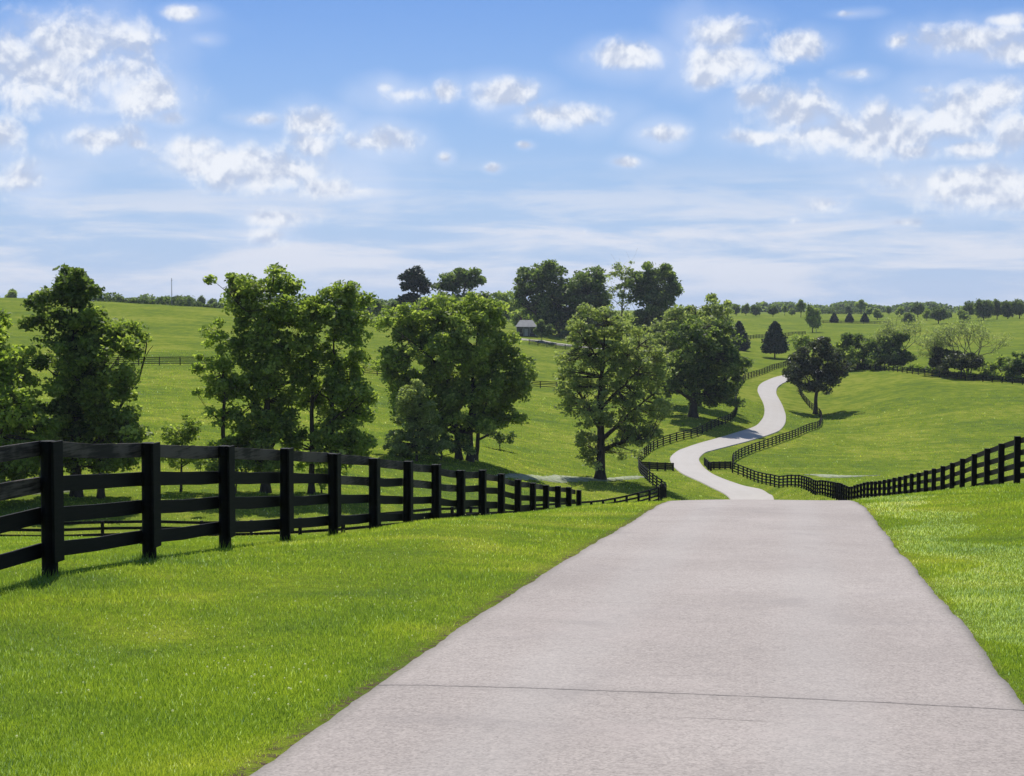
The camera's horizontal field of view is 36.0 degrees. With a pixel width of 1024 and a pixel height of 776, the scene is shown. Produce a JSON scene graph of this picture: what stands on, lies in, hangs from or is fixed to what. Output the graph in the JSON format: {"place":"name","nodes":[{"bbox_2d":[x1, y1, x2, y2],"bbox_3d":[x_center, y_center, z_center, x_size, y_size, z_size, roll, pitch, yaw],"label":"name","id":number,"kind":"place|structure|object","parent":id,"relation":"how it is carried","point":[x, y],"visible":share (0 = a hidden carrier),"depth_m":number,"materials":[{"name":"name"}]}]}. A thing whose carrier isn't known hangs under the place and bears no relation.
{"place":"outdoors","nodes":[
{"label":"outdoors","id":0,"kind":"place"},
{"bbox_2d":[0,298,1023,775],"bbox_3d":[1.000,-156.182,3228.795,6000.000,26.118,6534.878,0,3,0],"label":"ground","id":1,"kind":"structure","parent":0,"point":[172,330],"depth_m":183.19,"materials":[{"name":"green plant"}]},
{"bbox_2d":[4,288,16,297],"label":"broadleaf tree","id":2,"kind":"object","parent":1,"relation":"on","point":[12,293],"visible":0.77,"depth_m":617.20,"materials":[{"name":"green plant"}]},
{"bbox_2d":[0,308,76,501],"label":"broadleaf tree","id":3,"kind":"object","parent":1,"relation":"on","point":[20,414],"visible":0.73,"depth_m":93.84,"materials":[{"name":"green plant"}]},
{"bbox_2d":[16,263,112,496],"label":"broadleaf tree","id":4,"kind":"object","parent":1,"relation":"on","point":[74,288],"visible":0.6,"depth_m":96.92,"materials":[{"name":"green plant"}]},
{"bbox_2d":[50,305,155,497],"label":"broadleaf tree","id":5,"kind":"object","parent":1,"relation":"on","point":[106,420],"visible":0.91,"depth_m":96.25,"materials":[{"name":"green plant"}]},
{"bbox_2d":[88,292,240,308],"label":"hedge","id":6,"kind":"object","parent":1,"relation":"on","point":[136,300],"visible":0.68,"depth_m":525.21,"materials":[{"name":"green plant"}]},
{"bbox_2d":[172,295,183,305],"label":"broadleaf tree","id":7,"kind":"object","parent":1,"relation":"on","point":[178,297],"visible":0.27,"depth_m":667.65,"materials":[{"name":"green plant"}]},
{"bbox_2d":[159,414,205,491],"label":"tree","id":8,"kind":"object","parent":1,"relation":"on","point":[185,435],"visible":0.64,"depth_m":100.98,"materials":[{"name":"green plant"}]},
{"bbox_2d":[183,296,194,306],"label":"broadleaf tree","id":9,"kind":"object","parent":1,"relation":"on","point":[189,301],"visible":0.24,"depth_m":677.66,"materials":[{"name":"green plant"}]},
{"bbox_2d":[196,295,205,306],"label":"broadleaf tree","id":10,"kind":"object","parent":1,"relation":"on","point":[202,299],"visible":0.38,"depth_m":688.32,"materials":[{"name":"green plant"}]},
{"bbox_2d":[30,526,378,577],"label":"grass","id":11,"kind":"structure","parent":1,"relation":"on","point":[220,544],"depth_m":17.29,"materials":[{"name":"green plant"}]},
{"bbox_2d":[206,298,218,306],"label":"broadleaf tree","id":12,"kind":"object","parent":1,"relation":"on","point":[211,301],"visible":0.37,"depth_m":687.09,"materials":[{"name":"green plant"}]},
{"bbox_2d":[188,317,246,462],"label":"broadleaf tree","id":13,"kind":"object","parent":1,"relation":"on","point":[220,363],"visible":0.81,"depth_m":100.06,"materials":[{"name":"green plant"}]},
{"bbox_2d":[193,458,262,492],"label":"shrub","id":14,"kind":"object","parent":1,"relation":"on","point":[212,466],"visible":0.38,"depth_m":100.23,"materials":[{"name":"green plant"}]},
{"bbox_2d":[203,262,319,492],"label":"broadleaf tree","id":15,"kind":"object","parent":1,"relation":"on","point":[270,424],"visible":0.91,"depth_m":100.75,"materials":[{"name":"green plant"}]},
{"bbox_2d":[0,440,581,576],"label":"plank fence","id":16,"kind":"object","parent":1,"relation":"on","point":[52,514],"visible":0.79,"depth_m":19.48,"materials":[{"name":"black paint"}]},
{"bbox_2d":[9,508,632,737],"bbox_3d":[-3.693,2.236,18.104,11.652,2.190,22.187,0,3,0],"label":"clover","id":17,"kind":"object","parent":1,"relation":"on","point":[101,733],"visible":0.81,"depth_m":10.53,"materials":[{"name":"green plant"}]},
{"bbox_2d":[294,446,348,492],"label":"shrub","id":18,"kind":"object","parent":1,"relation":"on","point":[303,465],"visible":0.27,"depth_m":103.42,"materials":[{"name":"green plant"}]},
{"bbox_2d":[28,356,626,390],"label":"plank fence","id":19,"kind":"object","parent":1,"relation":"on","point":[180,363],"visible":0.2,"depth_m":266.18,"materials":[{"name":"black paint"}]},
{"bbox_2d":[279,279,379,493],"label":"broadleaf tree","id":20,"kind":"object","parent":1,"relation":"on","point":[346,323],"visible":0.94,"depth_m":101.84,"materials":[{"name":"green plant"}]},
{"bbox_2d":[137,293,522,314],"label":"distant wood","id":21,"kind":"object","parent":1,"relation":"on","point":[386,302],"visible":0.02,"depth_m":894.59,"materials":[{"name":"green plant"}]},
{"bbox_2d":[0,456,666,536],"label":"plank fence","id":22,"kind":"object","parent":1,"relation":"on","point":[661,487],"visible":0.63,"depth_m":82.07,"materials":[{"name":"black paint"}]},
{"bbox_2d":[362,304,376,316],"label":"broadleaf tree","id":23,"kind":"object","parent":1,"relation":"on","point":[368,309],"visible":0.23,"depth_m":637.16,"materials":[{"name":"green plant"}]},
{"bbox_2d":[370,299,399,317],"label":"broadleaf tree","id":24,"kind":"object","parent":1,"relation":"on","point":[379,305],"visible":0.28,"depth_m":472.31,"materials":[{"name":"green plant"}]},
{"bbox_2d":[395,265,432,312],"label":"tree","id":25,"kind":"object","parent":1,"relation":"on","point":[413,278],"visible":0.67,"depth_m":447.69,"materials":[{"name":"green plant"}]},
{"bbox_2d":[382,378,453,460],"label":"tree","id":26,"kind":"object","parent":1,"relation":"on","point":[415,433],"visible":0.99,"depth_m":142.35,"materials":[{"name":"green plant"}]},
{"bbox_2d":[387,432,476,459],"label":"shrub","id":27,"kind":"object","parent":1,"relation":"on","point":[467,448],"visible":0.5,"depth_m":146.81,"materials":[{"name":"green plant"}]},
{"bbox_2d":[367,291,512,461],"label":"broadleaf tree","id":28,"kind":"object","parent":1,"relation":"on","point":[450,388],"visible":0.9,"depth_m":148.29,"materials":[{"name":"green plant"}]},
{"bbox_2d":[431,267,501,304],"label":"broadleaf tree","id":29,"kind":"object","parent":1,"relation":"on","point":[457,278],"visible":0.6,"depth_m":448.71,"materials":[{"name":"green plant"}]},
{"bbox_2d":[481,430,516,448],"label":"shrub","id":30,"kind":"object","parent":1,"relation":"on","point":[498,436],"visible":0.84,"depth_m":182.49,"materials":[{"name":"green plant"}]},
{"bbox_2d":[464,330,538,460],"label":"broadleaf tree","id":31,"kind":"object","parent":1,"relation":"on","point":[517,385],"visible":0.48,"depth_m":152.76,"materials":[{"name":"green plant"}]},
{"bbox_2d":[491,290,518,326],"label":"broadleaf tree","id":32,"kind":"object","parent":1,"relation":"on","point":[499,295],"visible":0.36,"depth_m":542.36,"materials":[{"name":"green plant"}]},
{"bbox_2d":[0,349,1023,536],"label":"grass","id":33,"kind":"structure","parent":1,"relation":"on","point":[812,496],"depth_m":189.27,"materials":[{"name":"green plant"}]},
{"bbox_2d":[506,307,537,325],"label":"broadleaf tree","id":34,"kind":"object","parent":1,"relation":"on","point":[515,315],"visible":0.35,"depth_m":512.78,"materials":[{"name":"green plant"}]},
{"bbox_2d":[515,317,535,335],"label":"farmhouse","id":35,"kind":"object","parent":1,"relation":"on","point":[525,327],"visible":0.77,"depth_m":446.45,"materials":[{"name":"wood"}]},
{"bbox_2d":[533,319,555,340],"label":"shrub","id":36,"kind":"object","parent":1,"relation":"on","point":[540,329],"visible":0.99,"depth_m":433.22,"materials":[{"name":"green plant"}]},
{"bbox_2d":[508,259,584,334],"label":"broadleaf tree","id":37,"kind":"object","parent":1,"relation":"on","point":[543,281],"visible":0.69,"depth_m":460.31,"materials":[{"name":"green plant"}]},
{"bbox_2d":[529,340,610,350],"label":"plank fence","id":38,"kind":"object","parent":1,"relation":"on","point":[550,345],"visible":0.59,"depth_m":423.89,"materials":[{"name":"black paint"}]},
{"bbox_2d":[554,265,616,337],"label":"broadleaf tree","id":39,"kind":"object","parent":1,"relation":"on","point":[593,288],"visible":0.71,"depth_m":456.56,"materials":[{"name":"green plant"}]},
{"bbox_2d":[551,297,679,479],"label":"sycamore tree","id":40,"kind":"object","parent":1,"relation":"on","point":[652,357],"visible":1,"depth_m":164.02,"materials":[{"name":"green plant"}]},
{"bbox_2d":[604,256,634,339],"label":"broadleaf tree","id":41,"kind":"object","parent":1,"relation":"on","point":[622,294],"visible":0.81,"depth_m":466.93,"materials":[{"name":"green plant"}]},
{"bbox_2d":[622,261,684,341],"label":"broadleaf tree","id":42,"kind":"object","parent":1,"relation":"on","point":[646,290],"visible":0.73,"depth_m":459.54,"materials":[{"name":"green plant"}]},
{"bbox_2d":[641,461,673,470],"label":"bridge railing","id":43,"kind":"object","parent":1,"relation":"on","point":[664,466],"visible":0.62,"depth_m":196.63,"materials":[{"name":"black paint"}]},
{"bbox_2d":[626,293,734,405],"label":"broadleaf tree","id":44,"kind":"object","parent":1,"relation":"on","point":[671,317],"visible":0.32,"depth_m":271.24,"materials":[{"name":"green plant"}]},
{"bbox_2d":[656,315,754,417],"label":"broadleaf tree","id":45,"kind":"object","parent":1,"relation":"on","point":[708,365],"visible":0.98,"depth_m":251.08,"materials":[{"name":"green plant"}]},
{"bbox_2d":[704,458,711,470],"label":"bridge railing","id":46,"kind":"object","parent":1,"relation":"on","point":[705,464],"visible":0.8,"depth_m":200.48,"materials":[{"name":"black paint"}]},
{"bbox_2d":[640,362,786,459],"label":"plank fence","id":47,"kind":"object","parent":1,"relation":"on","point":[733,412],"visible":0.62,"depth_m":241.60,"materials":[{"name":"black paint"}]},
{"bbox_2d":[707,461,731,469],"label":"fence","id":48,"kind":"object","parent":1,"relation":"on","point":[719,464],"visible":0.8,"depth_m":200.72,"materials":[{"name":"black paint"}]},
{"bbox_2d":[731,304,739,314],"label":"broadleaf tree","id":49,"kind":"object","parent":1,"relation":"on","point":[735,307],"visible":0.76,"depth_m":818.16,"materials":[{"name":"green plant"}]},
{"bbox_2d":[728,321,750,350],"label":"conifer tree","id":50,"kind":"object","parent":1,"relation":"on","point":[740,330],"visible":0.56,"depth_m":458.32,"materials":[{"name":"green plant"}]},
{"bbox_2d":[740,303,750,313],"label":"broadleaf tree","id":51,"kind":"object","parent":1,"relation":"on","point":[746,309],"visible":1,"depth_m":828.25,"materials":[{"name":"green plant"}]},
{"bbox_2d":[749,304,761,315],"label":"broadleaf tree","id":52,"kind":"object","parent":1,"relation":"on","point":[755,310],"visible":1,"depth_m":817.77,"materials":[{"name":"green plant"}]},
{"bbox_2d":[766,305,778,314],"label":"broadleaf tree","id":53,"kind":"object","parent":1,"relation":"on","point":[772,310],"visible":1,"depth_m":798.36,"materials":[{"name":"green plant"}]},
{"bbox_2d":[760,321,789,357],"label":"conifer tree","id":54,"kind":"object","parent":1,"relation":"on","point":[774,340],"visible":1,"depth_m":435.27,"materials":[{"name":"green plant"}]},
{"bbox_2d":[748,331,805,338],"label":"plank fence","id":55,"kind":"object","parent":1,"relation":"on","point":[762,335],"visible":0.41,"depth_m":553.24,"materials":[{"name":"black paint"}]},
{"bbox_2d":[781,305,787,314],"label":"broadleaf tree","id":56,"kind":"object","parent":1,"relation":"on","point":[784,308],"visible":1,"depth_m":858.50,"materials":[{"name":"green plant"}]},
{"bbox_2d":[732,368,849,464],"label":"plank fence","id":57,"kind":"object","parent":1,"relation":"on","point":[782,434],"visible":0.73,"depth_m":243.59,"materials":[{"name":"black paint"}]},
{"bbox_2d":[788,308,794,314],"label":"broadleaf tree","id":58,"kind":"object","parent":1,"relation":"on","point":[791,311],"visible":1,"depth_m":848.15,"materials":[{"name":"green plant"}]},
{"bbox_2d":[795,299,806,312],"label":"broadleaf tree","id":59,"kind":"object","parent":1,"relation":"on","point":[800,305],"visible":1,"depth_m":798.25,"materials":[{"name":"green plant"}]},
{"bbox_2d":[804,302,822,332],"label":"broadleaf tree","id":60,"kind":"object","parent":1,"relation":"on","point":[813,318],"visible":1,"depth_m":617.84,"materials":[{"name":"green plant"}]},
{"bbox_2d":[781,336,855,413],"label":"tree","id":61,"kind":"object","parent":1,"relation":"on","point":[833,369],"visible":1,"depth_m":299.93,"materials":[{"name":"green plant"}]},
{"bbox_2d":[788,333,861,364],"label":"tree","id":62,"kind":"object","parent":1,"relation":"on","point":[802,341],"visible":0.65,"depth_m":362.12,"materials":[{"name":"green plant"}]},
{"bbox_2d":[829,313,838,321],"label":"conifer tree","id":63,"kind":"object","parent":1,"relation":"on","point":[834,316],"visible":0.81,"depth_m":714.77,"materials":[{"name":"green plant"}]},
{"bbox_2d":[712,300,963,312],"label":"distant wood","id":64,"kind":"object","parent":1,"relation":"on","point":[906,306],"visible":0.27,"depth_m":1238.96,"materials":[{"name":"green plant"}]},
{"bbox_2d":[816,307,872,313],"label":"hedge","id":65,"kind":"object","parent":1,"relation":"on","point":[842,312],"visible":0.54,"depth_m":983.00,"materials":[{"name":"green plant"}]},
{"bbox_2d":[844,305,852,312],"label":"broadleaf tree","id":66,"kind":"object","parent":1,"relation":"on","point":[848,309],"visible":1,"depth_m":957.56,"materials":[{"name":"green plant"}]},
{"bbox_2d":[844,313,853,321],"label":"conifer tree","id":67,"kind":"object","parent":1,"relation":"on","point":[849,318],"visible":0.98,"depth_m":717.45,"materials":[{"name":"green plant"}]},
{"bbox_2d":[821,320,885,323],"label":"plank fence","id":68,"kind":"object","parent":1,"relation":"on","point":[854,322],"visible":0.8,"depth_m":703.32,"materials":[{"name":"black paint"}]},
{"bbox_2d":[835,332,873,363],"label":"bush","id":69,"kind":"object","parent":1,"relation":"on","point":[849,339],"visible":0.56,"depth_m":364.39,"materials":[{"name":"green plant"}]},
{"bbox_2d":[854,299,867,313],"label":"broadleaf tree","id":70,"kind":"object","parent":1,"relation":"on","point":[860,305],"visible":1,"depth_m":947.64,"materials":[{"name":"green plant"}]},
{"bbox_2d":[860,313,869,321],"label":"conifer tree","id":71,"kind":"object","parent":1,"relation":"on","point":[864,317],"visible":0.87,"depth_m":725.49,"materials":[{"name":"green plant"}]},
{"bbox_2d":[857,359,877,366],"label":"shrub","id":72,"kind":"object","parent":1,"relation":"on","point":[871,361],"visible":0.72,"depth_m":362.52,"materials":[{"name":"green plant"}]},
{"bbox_2d":[865,306,872,315],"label":"broadleaf tree","id":73,"kind":"object","parent":1,"relation":"on","point":[868,311],"visible":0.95,"depth_m":857.66,"materials":[{"name":"green plant"}]},
{"bbox_2d":[732,436,1023,499],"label":"plank fence","id":74,"kind":"object","parent":1,"relation":"on","point":[839,491],"visible":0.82,"depth_m":61.07,"materials":[{"name":"black paint"}]},
{"bbox_2d":[872,308,884,319],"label":"broadleaf tree","id":75,"kind":"object","parent":1,"relation":"on","point":[877,313],"visible":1,"depth_m":757.77,"materials":[{"name":"green plant"}]},
{"bbox_2d":[886,306,891,313],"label":"broadleaf tree","id":76,"kind":"object","parent":1,"relation":"on","point":[889,309],"visible":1,"depth_m":898.39,"materials":[{"name":"green plant"}]},
{"bbox_2d":[863,331,916,365],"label":"bush","id":77,"kind":"object","parent":1,"relation":"on","point":[885,351],"visible":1,"depth_m":356.32,"materials":[{"name":"green plant"}]},
{"bbox_2d":[863,311,932,354],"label":"broadleaf tree","id":78,"kind":"object","parent":1,"relation":"on","point":[884,329],"visible":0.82,"depth_m":358.67,"materials":[{"name":"green plant"}]},
{"bbox_2d":[895,306,903,314],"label":"broadleaf tree","id":79,"kind":"object","parent":1,"relation":"on","point":[900,309],"visible":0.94,"depth_m":817.45,"materials":[{"name":"green plant"}]},
{"bbox_2d":[901,312,916,322],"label":"broadleaf tree","id":80,"kind":"object","parent":1,"relation":"on","point":[907,316],"visible":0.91,"depth_m":697.43,"materials":[{"name":"green plant"}]},
{"bbox_2d":[910,301,924,316],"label":"broadleaf tree","id":81,"kind":"object","parent":1,"relation":"on","point":[917,308],"visible":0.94,"depth_m":817.35,"materials":[{"name":"green plant"}]},
{"bbox_2d":[921,307,930,318],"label":"broadleaf tree","id":82,"kind":"object","parent":1,"relation":"on","point":[925,313],"visible":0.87,"depth_m":738.08,"materials":[{"name":"green plant"}]},
{"bbox_2d":[851,483,1023,733],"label":"grass","id":83,"kind":"structure","parent":1,"relation":"on","point":[1012,611],"depth_m":19.17,"materials":[{"name":"green plant"}]},
{"bbox_2d":[851,364,1023,384],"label":"plank fence","id":84,"kind":"object","parent":1,"relation":"on","point":[932,373],"visible":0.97,"depth_m":327.30,"materials":[{"name":"black paint"}]},
{"bbox_2d":[851,362,1023,382],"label":"hedge","id":85,"kind":"object","parent":1,"relation":"on","point":[927,368],"visible":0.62,"depth_m":332.07,"materials":[{"name":"green plant"}]},
{"bbox_2d":[913,332,961,369],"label":"bare tree","id":86,"kind":"object","parent":1,"relation":"on","point":[928,342],"visible":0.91,"depth_m":332.69,"materials":[{"name":"green plant"}]},
{"bbox_2d":[928,305,949,323],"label":"broadleaf tree","id":87,"kind":"object","parent":1,"relation":"on","point":[938,313],"visible":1,"depth_m":687.28,"materials":[{"name":"green plant"}]},
{"bbox_2d":[927,346,960,374],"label":"bush","id":88,"kind":"object","parent":1,"relation":"on","point":[936,360],"visible":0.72,"depth_m":330.78,"materials":[{"name":"green plant"}]},
{"bbox_2d":[935,352,984,377],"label":"tree","id":89,"kind":"object","parent":1,"relation":"on","point":[960,361],"visible":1,"depth_m":322.83,"materials":[{"name":"green plant"}]},
{"bbox_2d":[956,309,971,320],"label":"broadleaf tree","id":90,"kind":"object","parent":1,"relation":"on","point":[963,314],"visible":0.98,"depth_m":697.52,"materials":[{"name":"green plant"}]},
{"bbox_2d":[961,300,975,314],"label":"broadleaf tree","id":91,"kind":"object","parent":1,"relation":"on","point":[968,307],"visible":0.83,"depth_m":756.95,"materials":[{"name":"green plant"}]},
{"bbox_2d":[931,316,1013,372],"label":"bare tree","id":92,"kind":"object","parent":1,"relation":"on","point":[960,328],"visible":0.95,"depth_m":330.06,"materials":[{"name":"green plant"}]},
{"bbox_2d":[972,298,994,319],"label":"broadleaf tree","id":93,"kind":"object","parent":1,"relation":"on","point":[984,308],"visible":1,"depth_m":717.50,"materials":[{"name":"green plant"}]},
{"bbox_2d":[971,359,996,373],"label":"shrub","id":94,"kind":"object","parent":1,"relation":"on","point":[984,363],"visible":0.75,"depth_m":323.25,"materials":[{"name":"green plant"}]},
{"bbox_2d":[981,354,1011,376],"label":"bush","id":95,"kind":"object","parent":1,"relation":"on","point":[995,365],"visible":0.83,"depth_m":320.48,"materials":[{"name":"green plant"}]},
{"bbox_2d":[991,298,1001,318],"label":"broadleaf tree","id":96,"kind":"object","parent":1,"relation":"on","point":[997,308],"visible":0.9,"depth_m":722.17,"materials":[{"name":"green plant"}]},
{"bbox_2d":[999,300,1014,318],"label":"broadleaf tree","id":97,"kind":"object","parent":1,"relation":"on","point":[1005,306],"visible":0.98,"depth_m":717.60,"materials":[{"name":"green plant"}]},
{"bbox_2d":[999,351,1023,376],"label":"bush","id":98,"kind":"object","parent":1,"relation":"on","point":[1014,367],"visible":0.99,"depth_m":315.52,"materials":[{"name":"green plant"}]},
{"bbox_2d":[1010,299,1023,318],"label":"broadleaf tree","id":99,"kind":"object","parent":1,"relation":"on","point":[1017,305],"visible":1,"depth_m":712.73,"materials":[{"name":"green plant"}]},
{"bbox_2d":[0,0,1023,309],"label":"sky","id":100,"kind":"structure","parent":0,"point":[820,152],"materials":[{"name":"blue"}]},
{"bbox_2d":[521,338,601,348],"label":"driveway","id":101,"kind":"structure","parent":0,"point":[543,341],"depth_m":433.38,"materials":[{"name":"grey concrete"}]},
{"bbox_2d":[497,473,644,482],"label":"creek bed","id":102,"kind":"object","parent":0,"point":[559,479],"visible":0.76,"depth_m":158.36,"materials":[{"name":"stone"}]},
{"bbox_2d":[250,362,1023,775],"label":"road","id":103,"kind":"structure","parent":0,"point":[744,630],"depth_m":10.05,"materials":[{"name":"concrete"}]},
{"bbox_2d":[803,474,879,477],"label":"creek bed","id":104,"kind":"object","parent":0,"point":[830,475],"visible":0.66,"depth_m":192.56,"materials":[{"name":"stone"}]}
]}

